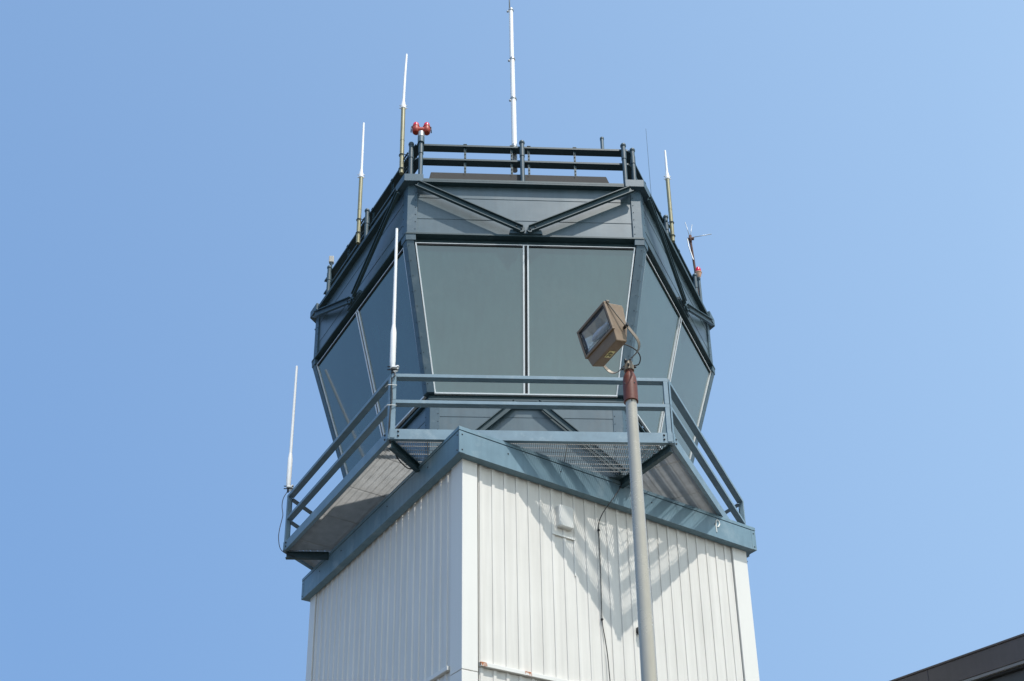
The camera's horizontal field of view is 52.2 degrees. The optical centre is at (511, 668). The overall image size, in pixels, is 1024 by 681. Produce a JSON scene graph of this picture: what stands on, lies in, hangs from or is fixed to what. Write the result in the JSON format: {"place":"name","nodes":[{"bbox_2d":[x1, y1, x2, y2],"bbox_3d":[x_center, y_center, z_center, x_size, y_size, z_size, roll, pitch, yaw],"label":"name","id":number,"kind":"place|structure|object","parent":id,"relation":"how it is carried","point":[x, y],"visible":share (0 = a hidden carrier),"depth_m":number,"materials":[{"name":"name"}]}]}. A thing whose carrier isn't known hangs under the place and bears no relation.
{"place":"outdoors","nodes":[
{"label":"outdoors","id":0,"kind":"place"},
{"bbox_2d":[0,0,1023,680],"label":"sky","id":1,"kind":"structure","parent":0,"point":[179,182],"materials":[{"name":"blue"}]},
{"bbox_2d":[890,633,1023,680],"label":"dark building","id":2,"kind":"structure","parent":0,"point":[1003,660],"depth_m":14.38,"materials":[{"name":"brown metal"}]},
{"bbox_3d":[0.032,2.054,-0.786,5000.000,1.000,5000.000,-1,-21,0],"label":"ground","id":3,"kind":"structure","parent":0,"visible":0},
{"bbox_2d":[301,172,759,680],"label":"control tower","id":4,"kind":"structure","parent":3,"relation":"on","point":[466,553],"depth_m":16.10,"materials":[{"name":"white metal"}]},
{"bbox_2d":[329,256,333,265],"bbox_3d":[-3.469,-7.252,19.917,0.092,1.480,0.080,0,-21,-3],"label":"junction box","id":5,"kind":"object","parent":4,"relation":"on","point":[331,260],"visible":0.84,"depth_m":20.11,"materials":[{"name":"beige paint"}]},
{"bbox_2d":[317,248,425,473],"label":"window","id":6,"kind":"structure","parent":4,"relation":"in","point":[354,367],"depth_m":17.32,"materials":[{"name":"glass"}]},
{"bbox_2d":[324,140,697,294],"bbox_3d":[0.002,-7.088,19.871,7.178,1.070,6.236,0,-21,-3],"label":"roof railing","id":7,"kind":"object","parent":4,"relation":"on","point":[627,166],"visible":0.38,"depth_m":17.23,"materials":[{"name":"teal metal"}]},
{"bbox_2d":[355,122,364,244],"bbox_3d":[-2.673,-8.764,18.882,0.232,2.820,0.191,0,-21,-3],"label":"whip antenna","id":8,"kind":"object","parent":7,"relation":"attached to","point":[359,211],"visible":0.96,"depth_m":18.68,"materials":[{"name":"white metal"}]},
{"bbox_2d":[398,54,408,175],"bbox_3d":[-1.779,-9.334,17.610,0.232,2.691,0.191,0,-21,-3],"label":"whip antenna","id":9,"kind":"object","parent":7,"relation":"attached to","point":[403,108],"visible":0.94,"depth_m":17.40,"materials":[{"name":"white metal"}]},
{"bbox_2d":[411,122,431,144],"bbox_3d":[-1.489,-8.784,17.155,0.348,0.440,0.132,0,-21,-3],"label":"obstruction beacon","id":10,"kind":"object","parent":7,"relation":"attached to","point":[421,132],"visible":1,"depth_m":17.12,"materials":[{"name":"glass"}]},
{"bbox_2d":[507,0,517,172],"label":"antenna mast","id":11,"kind":"object","parent":7,"relation":"attached to","point":[513,98],"visible":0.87,"depth_m":17.88,"materials":[{"name":"white metal"}]},
{"bbox_2d":[600,137,603,148],"bbox_3d":[1.501,-8.712,17.396,0.068,0.300,0.066,0,-21,-3],"label":"vent pipe","id":12,"kind":"object","parent":7,"relation":"on","point":[602,142],"visible":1,"depth_m":17.39,"materials":[{"name":"metal"}]},
{"bbox_2d":[664,150,674,242],"bbox_3d":[2.788,-8.556,18.961,0.232,2.130,0.191,0,-21,-3],"label":"whip antenna","id":13,"kind":"object","parent":7,"relation":"attached to","point":[671,221],"visible":0.92,"depth_m":18.84,"materials":[{"name":"white metal"}]},
{"bbox_2d":[685,222,710,293],"bbox_3d":[3.713,-7.784,20.417,0.497,2.421,0.081,-3,-21,6],"label":"dipole antenna","id":14,"kind":"object","parent":7,"relation":"attached to","point":[690,238],"visible":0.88,"depth_m":20.63,"materials":[{"name":"grey metal"}]},
{"bbox_2d":[283,374,749,569],"bbox_3d":[0.110,-2.412,18.083,8.005,1.216,6.970,0,-21,-3],"label":"catwalk","id":15,"kind":"object","parent":4,"relation":"attached to","point":[376,475],"visible":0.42,"depth_m":15.45,"materials":[{"name":"blue paint"}]},
{"bbox_2d":[278,366,297,556],"bbox_3d":[-3.836,-3.703,18.327,0.302,3.877,0.118,0,-21,-3],"label":"whip antenna","id":16,"kind":"object","parent":15,"relation":"on","point":[289,487],"visible":0.98,"depth_m":18.32,"materials":[{"name":"metal"}]},
{"bbox_2d":[384,228,410,468],"bbox_3d":[-1.587,-4.786,15.552,0.166,3.883,0.883,-9,-22,20],"label":"whip antenna","id":17,"kind":"object","parent":15,"relation":"attached to","point":[394,369],"visible":0.99,"depth_m":15.20,"materials":[{"name":"metal"}]},
{"bbox_2d":[415,242,634,397],"bbox_3d":[0.217,-5.380,16.138,3.430,2.365,0.617,0,-21,-3],"label":"window","id":18,"kind":"structure","parent":4,"relation":"in","point":[490,309],"depth_m":16.15,"materials":[{"name":"glass"}]},
{"bbox_2d":[597,483,621,680],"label":"wall cable","id":19,"kind":"object","parent":4,"relation":"attached to","point":[598,529],"depth_m":14.99,"materials":[{"name":"grey rubber"}]},
{"bbox_2d":[633,254,710,459],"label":"window","id":20,"kind":"structure","parent":4,"relation":"in","point":[668,350],"depth_m":17.37,"materials":[{"name":"glass"}]},
{"bbox_2d":[695,267,702,301],"bbox_3d":[3.645,-7.203,20.217,0.140,1.396,0.140,0,-21,-3],"label":"obstruction beacon","id":21,"kind":"object","parent":4,"relation":"on","point":[698,272],"visible":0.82,"depth_m":20.31,"materials":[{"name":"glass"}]},
{"bbox_2d":[577,300,657,680],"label":"floodlight","id":22,"kind":"object","parent":3,"relation":"on","point":[602,334],"visible":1,"depth_m":9.29,"materials":[{"name":"metal"}]}
]}

